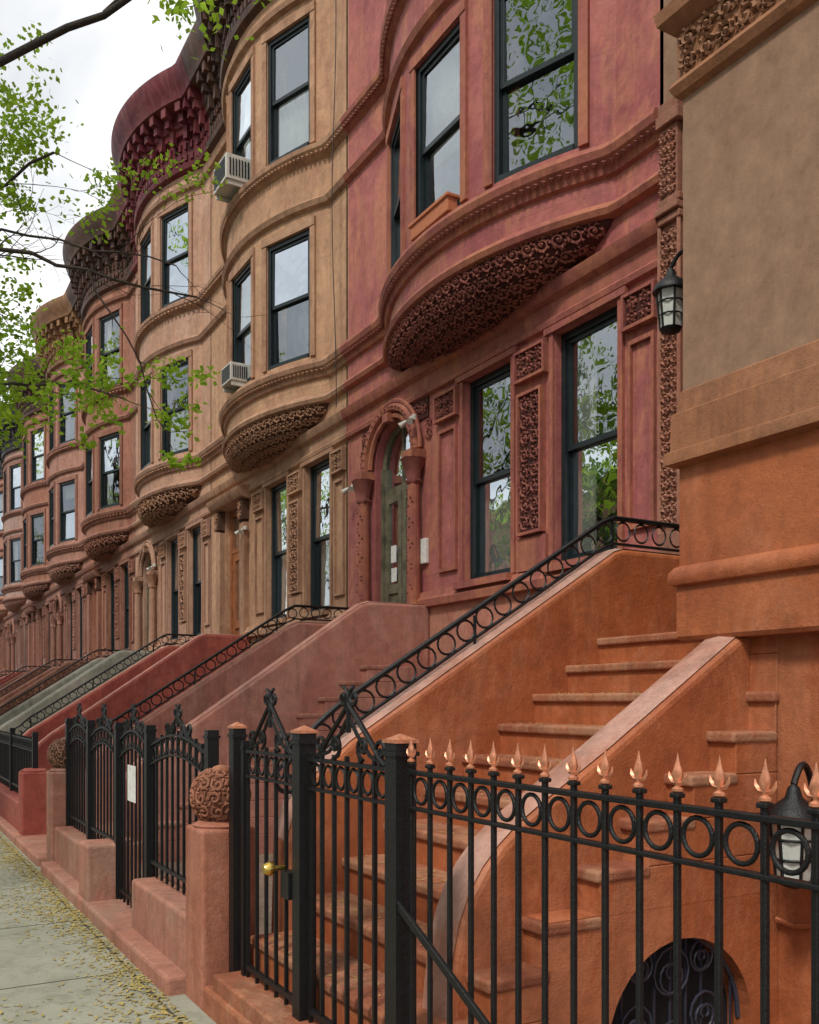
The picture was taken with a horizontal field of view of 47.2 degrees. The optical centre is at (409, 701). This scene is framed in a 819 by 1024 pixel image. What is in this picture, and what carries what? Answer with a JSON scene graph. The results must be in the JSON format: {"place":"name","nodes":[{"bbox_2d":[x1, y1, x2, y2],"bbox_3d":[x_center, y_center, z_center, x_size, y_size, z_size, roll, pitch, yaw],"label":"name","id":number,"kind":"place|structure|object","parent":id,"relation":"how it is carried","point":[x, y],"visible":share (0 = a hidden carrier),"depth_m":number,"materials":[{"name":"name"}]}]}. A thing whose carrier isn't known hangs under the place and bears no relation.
{"place":"outdoors","nodes":[
{"label":"outdoors","id":0,"kind":"place"},
{"bbox_2d":[0,0,195,403],"label":"sky","id":1,"kind":"structure","parent":0,"point":[102,63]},
{"bbox_2d":[0,831,215,1023],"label":"sidewalk","id":2,"kind":"structure","parent":0,"point":[33,974],"depth_m":5.54,"materials":[{"name":"concrete"}]},
{"bbox_2d":[0,0,271,111],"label":"street tree","id":3,"kind":"object","parent":2,"relation":"on","point":[112,7],"visible":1,"depth_m":5.98,"materials":[{"name":"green plant"}]},
{"bbox_2d":[0,20,283,473],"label":"street tree","id":4,"kind":"object","parent":2,"relation":"on","point":[33,386],"visible":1,"depth_m":8.38,"materials":[{"name":"green plant"}]},
{"bbox_2d":[203,985,251,1023],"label":"stone plinth","id":5,"kind":"structure","parent":2,"relation":"on","point":[217,1009],"depth_m":4.63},
{"bbox_2d":[227,685,419,1023],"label":"iron gate","id":6,"kind":"structure","parent":5,"relation":"on","point":[298,884],"depth_m":4.05,"materials":[{"name":"metal"}]},
{"bbox_2d":[397,736,818,1023],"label":"iron fence","id":7,"kind":"object","parent":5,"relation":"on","point":[765,846],"visible":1,"depth_m":2.44,"materials":[{"name":"metal"}]},
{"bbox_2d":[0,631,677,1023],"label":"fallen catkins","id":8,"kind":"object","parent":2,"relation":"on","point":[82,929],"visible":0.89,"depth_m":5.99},
{"bbox_2d":[141,853,272,933],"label":"front yard paving","id":9,"kind":"structure","parent":0,"point":[261,897],"depth_m":8.03,"materials":[{"name":"stone"}]},
{"bbox_2d":[0,666,51,697],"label":"stone stoop","id":10,"kind":"object","parent":9,"relation":"on","point":[11,681],"visible":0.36,"depth_m":31.48,"materials":[{"name":"stone"}]},
{"bbox_2d":[18,768,47,835],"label":"stone gate pier","id":11,"kind":"structure","parent":9,"relation":"on","point":[32,801],"depth_m":10.61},
{"bbox_2d":[0,659,90,715],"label":"stone stoop","id":12,"kind":"object","parent":9,"relation":"on","point":[28,685],"visible":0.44,"depth_m":26.25,"materials":[{"name":"stone"}]},
{"bbox_2d":[47,737,65,860],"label":"stone gate pier","id":13,"kind":"structure","parent":9,"relation":"on","point":[56,790],"depth_m":8.90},
{"bbox_2d":[0,649,152,734],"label":"stone stoop","id":14,"kind":"object","parent":9,"relation":"on","point":[18,715],"visible":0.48,"depth_m":20.99,"materials":[{"name":"grey stone"}]},
{"bbox_2d":[0,816,185,995],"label":"stone plinth","id":15,"kind":"structure","parent":9,"relation":"on","point":[111,920],"depth_m":6.54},
{"bbox_2d":[0,783,17,829],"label":"stone wall","id":16,"kind":"structure","parent":15,"relation":"on","point":[8,806],"depth_m":11.78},
{"bbox_2d":[0,728,38,792],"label":"iron fence","id":17,"kind":"object","parent":15,"relation":"on","point":[18,752],"visible":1,"depth_m":12.14,"materials":[{"name":"metal"}]},
{"bbox_2d":[54,826,105,881],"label":"stone wall","id":18,"kind":"structure","parent":15,"relation":"on","point":[67,839],"depth_m":8.30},
{"bbox_2d":[79,837,137,901],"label":"stone wall","id":19,"kind":"structure","parent":15,"relation":"on","point":[97,869],"depth_m":7.08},
{"bbox_2d":[64,703,220,907],"bbox_3d":[-2.167,0.767,7.074,0.077,1.505,4.337,0,0,-30],"label":"iron fence","id":20,"kind":"object","parent":15,"relation":"on","point":[82,745],"visible":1,"depth_m":6.75,"materials":[{"name":"metal"}]},
{"bbox_2d":[132,875,185,972],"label":"stone wall","id":21,"kind":"structure","parent":15,"relation":"on","point":[158,914],"depth_m":5.68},
{"bbox_2d":[15,633,249,770],"bbox_3d":[-4.725,0.420,16.163,3.678,3.360,2.060,0,0,-30],"label":"stone stoop","id":22,"kind":"object","parent":9,"relation":"on","point":[139,681],"visible":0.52,"depth_m":15.85,"materials":[{"name":"brown stone"}]},
{"bbox_2d":[186,765,254,1010],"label":"stone gate pier","id":23,"kind":"structure","parent":9,"relation":"on","point":[207,896],"depth_m":4.93,"materials":[{"name":"brownstone"}]},
{"bbox_2d":[96,601,435,864],"bbox_3d":[-1.725,0.420,10.966,3.678,3.360,2.060,0,0,-30],"label":"stone stoop","id":24,"kind":"object","parent":9,"relation":"on","point":[307,671],"visible":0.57,"depth_m":10.55,"materials":[{"name":"brown stone"}]},
{"bbox_2d":[429,588,548,666],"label":"basement wall","id":25,"kind":"structure","parent":9,"relation":"on","point":[441,618],"depth_m":10.56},
{"bbox_2d":[348,0,663,606],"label":"walls","id":26,"kind":"structure","parent":25,"relation":"on","point":[626,70],"depth_m":9.45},
{"bbox_2d":[381,426,407,602],"bbox_3d":[-0.066,-1.979,12.005,0.150,3.157,1.014,0,0,-30],"label":"front door","id":27,"kind":"structure","parent":26,"relation":"attached to","point":[396,593],"depth_m":12.20,"materials":[{"name":"green wood"}]},
{"bbox_2d":[391,545,396,581],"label":"door notices","id":28,"kind":"object","parent":27,"relation":"attached to","point":[393,570],"depth_m":12.17,"materials":[{"name":"white paper"}]},
{"bbox_2d":[421,538,428,563],"bbox_3d":[0.181,-1.800,11.236,0.050,0.300,0.120,0,0,-30],"label":"intercom box","id":29,"kind":"object","parent":26,"relation":"attached to","point":[424,550],"visible":1,"depth_m":11.19,"materials":[{"name":"white plastic"}]},
{"bbox_2d":[429,43,459,173],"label":"blinds","id":30,"kind":"object","parent":26,"relation":"attached to","point":[444,94],"visible":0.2,"depth_m":10.13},
{"bbox_2d":[342,0,655,603],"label":"carved scrollwork","id":31,"kind":"object","parent":26,"relation":"attached to","point":[413,466],"visible":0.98,"depth_m":9.59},
{"bbox_2d":[339,0,659,607],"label":"mouldings","id":32,"kind":"object","parent":26,"relation":"attached to","point":[607,275],"visible":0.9,"depth_m":9.46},
{"bbox_2d":[408,191,459,241],"bbox_3d":[0.258,-5.090,9.906,0.180,0.180,0.800,0,0,-30],"label":"window flower box","id":33,"kind":"object","parent":32,"relation":"on","point":[444,204],"visible":0.77,"depth_m":9.77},
{"bbox_2d":[391,0,616,578],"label":"window frames","id":34,"kind":"structure","parent":26,"relation":"attached to","point":[439,54],"depth_m":9.19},
{"bbox_2d":[387,135,616,584],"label":"window panes","id":35,"kind":"object","parent":34,"relation":"in","point":[595,483],"visible":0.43,"depth_m":10.06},
{"bbox_2d":[362,218,650,532],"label":"carved ground","id":36,"kind":"structure","parent":26,"relation":"attached to","point":[590,241],"depth_m":9.37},
{"bbox_2d":[576,333,595,442],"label":"curtains","id":37,"kind":"object","parent":26,"relation":"attached to","point":[585,388],"depth_m":9.07,"materials":[{"name":"fabric"}]},
{"bbox_2d":[287,0,347,606],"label":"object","id":38,"kind":"object","parent":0,"point":[293,50],"visible":0.05,"depth_m":13.13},
{"bbox_2d":[212,0,347,633],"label":"walls","id":39,"kind":"structure","parent":38,"relation":"attached to","point":[297,186],"depth_m":14.12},
{"bbox_2d":[181,0,270,151],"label":"cornice","id":40,"kind":"structure","parent":39,"relation":"on","point":[206,70],"depth_m":16.91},
{"bbox_2d":[214,152,250,202],"bbox_3d":[-2.822,-8.358,15.056,0.485,0.476,0.637,0,0,-30],"label":"air conditioner","id":41,"kind":"object","parent":39,"relation":"attached to","point":[234,171],"visible":0.73,"depth_m":14.82,"materials":[{"name":"beige metal"}]},
{"bbox_2d":[230,509,238,634],"bbox_3d":[-3.071,-1.972,17.199,0.100,3.145,0.990,0,0,-30],"label":"front door","id":42,"kind":"structure","parent":39,"relation":"attached to","point":[234,621],"depth_m":17.51,"materials":[{"name":"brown wood"}]},
{"bbox_2d":[221,361,250,393],"bbox_3d":[-2.776,-5.184,15.082,0.380,0.368,0.466,0,0,-30],"label":"air conditioner","id":43,"kind":"object","parent":39,"relation":"attached to","point":[235,376],"visible":0.86,"depth_m":14.90,"materials":[{"name":"beige metal"}]},
{"bbox_2d":[242,275,250,350],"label":"blinds","id":44,"kind":"object","parent":39,"relation":"attached to","point":[246,302],"visible":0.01,"depth_m":15.42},
{"bbox_2d":[206,127,342,590],"bbox_3d":[-2.655,-4.857,15.490,0.739,6.275,5.993,0,0,-30],"label":"carved scrollwork","id":45,"kind":"object","parent":39,"relation":"attached to","point":[239,459],"visible":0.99,"depth_m":14.67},
{"bbox_2d":[205,0,347,637],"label":"mouldings","id":46,"kind":"object","parent":39,"relation":"attached to","point":[322,439],"visible":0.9,"depth_m":14.43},
{"bbox_2d":[214,403,340,591],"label":"carved ground","id":47,"kind":"structure","parent":39,"relation":"attached to","point":[244,509],"depth_m":14.61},
{"bbox_2d":[233,15,328,618],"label":"window frames","id":48,"kind":"structure","parent":39,"relation":"attached to","point":[278,42],"depth_m":14.37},
{"bbox_2d":[234,76,328,619],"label":"window panes","id":49,"kind":"object","parent":48,"relation":"in","point":[290,273],"visible":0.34,"depth_m":14.29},
{"bbox_2d":[243,89,328,605],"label":"curtains","id":50,"kind":"object","parent":39,"relation":"attached to","point":[294,123],"visible":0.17,"depth_m":14.27,"materials":[{"name":"fabric"}]},
{"bbox_2d":[332,0,336,406],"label":"service cable","id":51,"kind":"object","parent":39,"relation":"attached to","point":[332,212],"visible":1,"depth_m":13.11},
{"bbox_2d":[287,49,308,359],"bbox_3d":[-1.703,-4.600,15.353,0.696,11.400,4.294,0,0,-30],"label":"interior","id":52,"kind":"object","parent":38,"relation":"attached to","point":[298,313],"visible":0.04,"depth_m":14.93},
{"bbox_2d":[498,0,663,471],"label":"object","id":53,"kind":"object","parent":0,"point":[525,6],"depth_m":11.52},
{"bbox_2d":[441,0,616,468],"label":"interior","id":54,"kind":"object","parent":53,"relation":"attached to","point":[546,113],"visible":0.06,"depth_m":9.63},
{"bbox_2d":[664,0,682,191],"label":"facade","id":55,"kind":"structure","parent":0,"point":[670,60],"depth_m":7.81,"materials":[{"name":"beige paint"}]},
{"bbox_2d":[655,97,682,554],"bbox_3d":[2.146,-3.035,7.732,0.109,3.830,0.247,0,0,-30],"label":"corner pilaster","id":56,"kind":"object","parent":55,"relation":"attached to","point":[669,210],"visible":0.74,"depth_m":7.69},
{"bbox_2d":[657,127,680,533],"bbox_3d":[2.136,-3.053,7.737,0.061,3.306,0.251,0,0,-30],"label":"pilaster carving","id":57,"kind":"object","parent":56,"relation":"attached to","point":[673,395],"visible":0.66,"depth_m":7.76},
{"bbox_2d":[683,0,818,390],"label":"wall","id":58,"kind":"structure","parent":55,"relation":"on","point":[750,207],"depth_m":4.28,"materials":[{"name":"beige paint"}]},
{"bbox_2d":[652,249,682,335],"bbox_3d":[1.395,-2.123,4.843,0.190,0.421,0.311,0,0,-30],"label":"wall lantern","id":59,"kind":"object","parent":58,"relation":"attached to","point":[667,292],"depth_m":4.86,"materials":[{"name":"black metal"}]},
{"bbox_2d":[654,0,817,100],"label":"frieze","id":60,"kind":"object","parent":58,"relation":"attached to","point":[673,18],"visible":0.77,"depth_m":4.45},
{"bbox_2d":[677,0,773,72],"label":"frieze carving","id":61,"kind":"object","parent":60,"relation":"attached to","point":[705,24],"visible":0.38,"depth_m":4.44},
{"label":"ground","id":62,"kind":"structure","parent":0,"visible":0},
{"bbox_2d":[213,515,779,1023],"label":"stone stoop","id":63,"kind":"object","parent":62,"relation":"on","point":[701,707],"visible":0.69,"depth_m":4.26,"materials":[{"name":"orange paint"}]},
{"bbox_2d":[612,938,726,1023],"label":"window grille","id":64,"kind":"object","parent":63,"relation":"in","point":[629,993],"depth_m":4.11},
{"bbox_2d":[751,632,818,1023],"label":"basement wall","id":65,"kind":"structure","parent":62,"relation":"on","point":[797,722],"depth_m":4.18,"materials":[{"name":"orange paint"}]},
{"bbox_2d":[667,429,818,641],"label":"band","id":66,"kind":"object","parent":65,"relation":"on","point":[749,544],"visible":0.92,"depth_m":4.27,"materials":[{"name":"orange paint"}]},
{"bbox_2d":[663,339,818,468],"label":"water table","id":67,"kind":"object","parent":66,"relation":"on","point":[770,399],"visible":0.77,"depth_m":4.26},
{"bbox_2d":[770,761,812,889],"bbox_3d":[1.658,0.520,3.960,0.352,0.533,0.234,0,0,-30],"label":"wall lantern","id":68,"kind":"object","parent":65,"relation":"attached to","point":[789,848],"depth_m":3.88,"materials":[{"name":"black metal"}]},
{"bbox_2d":[775,916,810,928],"bbox_3d":[1.714,0.781,4.148,0.028,0.462,0.215,0,0,-33],"label":"electrical conduit","id":69,"kind":"object","parent":65,"relation":"attached to","point":[791,925],"visible":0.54,"depth_m":4.16,"materials":[{"name":"orange paint"}]},
{"bbox_3d":[-0.935,-5.150,23.420,10.200,14.500,5.960,0,0,-30],"label":"rear body","id":70,"kind":"object","parent":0,"visible":0},
{"bbox_2d":[176,367,187,407],"bbox_3d":[-4.703,-4.600,20.549,0.696,11.400,4.294,0,0,-30],"label":"interior","id":71,"kind":"object","parent":70,"relation":"attached to","point":[184,401],"visible":0.02,"depth_m":20.25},
{"bbox_3d":[-3.935,-5.150,28.616,10.200,14.500,5.960,0,0,-30],"label":"rear body","id":72,"kind":"object","parent":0,"visible":0},
{"bbox_2d":[86,274,135,660],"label":"walls","id":73,"kind":"structure","parent":72,"relation":"attached to","point":[129,426],"depth_m":24.16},
{"bbox_2d":[62,199,134,348],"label":"cornice","id":74,"kind":"structure","parent":73,"relation":"attached to","point":[81,300],"depth_m":24.39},
{"bbox_2d":[81,383,132,635],"bbox_3d":[-8.646,-4.871,25.862,0.758,6.268,5.970,0,0,-30],"label":"carved scrollwork","id":75,"kind":"object","parent":73,"relation":"attached to","point":[92,554],"visible":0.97,"depth_m":25.03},
{"bbox_2d":[80,286,134,660],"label":"mouldings","id":76,"kind":"object","parent":73,"relation":"attached to","point":[122,555],"visible":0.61,"depth_m":24.78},
{"bbox_2d":[86,310,128,651],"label":"window frames","id":77,"kind":"structure","parent":73,"relation":"attached to","point":[103,321],"depth_m":24.77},
{"bbox_2d":[89,335,128,611],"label":"window panes","id":78,"kind":"object","parent":77,"relation":"in","point":[111,454],"visible":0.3,"depth_m":24.62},
{"bbox_2d":[86,532,130,636],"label":"carved ground","id":79,"kind":"structure","parent":73,"relation":"attached to","point":[98,584],"depth_m":25.05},
{"bbox_2d":[107,320,112,504],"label":"curtains","id":80,"kind":"object","parent":73,"relation":"attached to","point":[109,476],"visible":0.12,"depth_m":24.76,"materials":[{"name":"fabric"}]},
{"bbox_2d":[113,321,118,502],"bbox_3d":[-7.703,-4.600,25.745,0.696,11.400,4.294,0,0,-30],"label":"interior","id":81,"kind":"object","parent":72,"relation":"attached to","point":[116,474],"visible":0.08,"depth_m":25.50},
{"bbox_3d":[-6.935,-5.150,33.812,10.200,14.500,5.960,0,0,-30],"label":"rear body","id":82,"kind":"object","parent":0,"visible":0},
{"bbox_2d":[50,357,86,664],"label":"walls","id":83,"kind":"structure","parent":82,"relation":"attached to","point":[68,459],"depth_m":29.92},
{"bbox_2d":[30,291,83,381],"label":"cornice","id":84,"kind":"structure","parent":83,"relation":"on","point":[59,315],"depth_m":29.44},
{"bbox_2d":[45,443,83,647],"bbox_3d":[-11.627,-4.865,31.069,0.800,6.280,5.970,0,0,-30],"label":"carved scrollwork","id":85,"kind":"object","parent":83,"relation":"attached to","point":[58,620],"visible":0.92,"depth_m":30.29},
{"bbox_2d":[45,365,86,666],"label":"mouldings","id":86,"kind":"object","parent":83,"relation":"attached to","point":[76,583],"visible":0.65,"depth_m":30.00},
{"bbox_2d":[50,381,81,658],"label":"window frames","id":87,"kind":"structure","parent":83,"relation":"attached to","point":[67,483],"depth_m":29.96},
{"bbox_2d":[52,398,74,538],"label":"window panes","id":88,"kind":"object","parent":87,"relation":"in","point":[69,525],"visible":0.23,"depth_m":29.84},
{"bbox_2d":[52,562,82,637],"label":"carved ground","id":89,"kind":"structure","parent":83,"relation":"attached to","point":[75,571],"depth_m":29.70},
{"bbox_2d":[65,484,74,499],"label":"blinds","id":90,"kind":"object","parent":83,"relation":"attached to","point":[69,491],"visible":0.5,"depth_m":29.88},
{"bbox_2d":[70,390,74,509],"bbox_3d":[-10.703,-4.600,30.941,0.696,11.400,4.294,0,0,-30],"label":"interior","id":91,"kind":"object","parent":82,"relation":"attached to","point":[72,434],"visible":0.04,"depth_m":31.33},
{"bbox_3d":[-9.935,-5.150,39.008,10.200,14.500,5.960,0,0,-30],"label":"rear body","id":92,"kind":"object","parent":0,"visible":0},
{"bbox_2d":[24,412,52,669],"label":"walls","id":93,"kind":"structure","parent":92,"relation":"attached to","point":[34,496],"depth_m":35.18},
{"bbox_2d":[7,356,47,424],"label":"cornice","id":94,"kind":"structure","parent":93,"relation":"attached to","point":[31,410],"depth_m":34.80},
{"bbox_2d":[20,483,50,654],"bbox_3d":[-14.646,-4.868,36.254,0.757,6.274,5.970,0,0,-30],"label":"carved scrollwork","id":95,"kind":"object","parent":93,"relation":"attached to","point":[27,595],"visible":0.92,"depth_m":35.34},
{"bbox_2d":[20,416,52,671],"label":"mouldings","id":96,"kind":"object","parent":93,"relation":"attached to","point":[45,600],"visible":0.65,"depth_m":35.20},
{"bbox_2d":[24,428,49,664],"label":"window frames","id":97,"kind":"structure","parent":93,"relation":"attached to","point":[36,515],"depth_m":35.15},
{"bbox_2d":[34,431,43,479],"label":"window panes","id":98,"kind":"object","parent":97,"relation":"in","point":[39,461],"visible":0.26,"depth_m":34.94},
{"bbox_2d":[25,583,49,655],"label":"carved ground","id":99,"kind":"structure","parent":93,"relation":"attached to","point":[34,613],"depth_m":35.40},
{"bbox_2d":[41,517,43,561],"bbox_3d":[-13.703,-4.600,36.137,0.696,11.400,4.294,0,0,-30],"label":"interior","id":100,"kind":"object","parent":92,"relation":"attached to","point":[42,541],"visible":0.04,"depth_m":36.61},
{"bbox_3d":[-5.170,0.490,20.975,0.480,3.220,6.000,0,0,-30],"label":"basement wall","id":101,"kind":"object","parent":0,"visible":0},
{"bbox_2d":[136,152,211,650],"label":"walls","id":102,"kind":"structure","parent":101,"relation":"on","point":[186,324],"depth_m":19.05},
{"bbox_2d":[147,557,150,649],"bbox_3d":[-6.066,-1.979,22.397,0.150,3.157,1.014,0,0,-30],"label":"front door","id":103,"kind":"structure","parent":102,"relation":"attached to","point":[148,608],"depth_m":22.74,"materials":[{"name":"brown wood"}]},
{"bbox_2d":[111,52,210,273],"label":"cornice","id":104,"kind":"structure","parent":102,"relation":"attached to","point":[158,113],"depth_m":19.15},
{"bbox_2d":[131,291,207,618],"bbox_3d":[-5.627,-4.872,20.677,0.800,6.267,5.970,0,0,-30],"label":"carved scrollwork","id":105,"kind":"object","parent":102,"relation":"attached to","point":[147,520],"visible":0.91,"depth_m":19.97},
{"bbox_2d":[130,166,211,651],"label":"mouldings","id":106,"kind":"object","parent":102,"relation":"attached to","point":[194,513],"visible":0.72,"depth_m":19.63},
{"bbox_2d":[141,203,200,639],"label":"window frames","id":107,"kind":"structure","parent":102,"relation":"attached to","point":[165,303],"depth_m":19.58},
{"bbox_2d":[145,211,200,636],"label":"window panes","id":108,"kind":"object","parent":107,"relation":"in","point":[177,235],"visible":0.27,"depth_m":19.46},
{"bbox_2d":[139,485,204,619],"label":"carved ground","id":109,"kind":"structure","parent":102,"relation":"attached to","point":[190,499],"depth_m":19.52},
{"bbox_2d":[171,409,187,451],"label":"curtains","id":110,"kind":"object","parent":102,"relation":"attached to","point":[175,444],"visible":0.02,"depth_m":19.49,"materials":[{"name":"fabric"}]},
{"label":"basement wall","id":111,"kind":"object","parent":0,"visible":0},
{"bbox_2d":[4,450,27,670],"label":"walls","id":112,"kind":"structure","parent":111,"relation":"on","point":[14,522],"depth_m":40.46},
{"bbox_2d":[0,405,22,461],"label":"cornice","id":113,"kind":"structure","parent":112,"relation":"attached to","point":[12,447],"depth_m":39.99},
{"bbox_2d":[1,454,27,673],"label":"mouldings","id":114,"kind":"object","parent":112,"relation":"attached to","point":[20,614],"visible":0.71,"depth_m":40.41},
{"bbox_2d":[4,463,25,669],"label":"window frames","id":115,"kind":"structure","parent":112,"relation":"attached to","point":[12,560],"depth_m":40.35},
{"bbox_2d":[12,467,20,508],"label":"window panes","id":116,"kind":"object","parent":115,"relation":"in","point":[16,483],"visible":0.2,"depth_m":40.15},
{"bbox_2d":[4,599,25,612],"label":"carved ground","id":117,"kind":"structure","parent":112,"relation":"attached to","point":[13,606],"depth_m":40.34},
{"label":"basement wall","id":118,"kind":"object","parent":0,"visible":0},
{"bbox_2d":[0,479,9,673],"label":"walls","id":119,"kind":"structure","parent":118,"relation":"on","point":[1,552],"depth_m":45.52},
{"bbox_2d":[0,483,8,675],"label":"mouldings","id":120,"kind":"object","parent":119,"relation":"attached to","point":[4,623],"visible":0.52,"depth_m":45.51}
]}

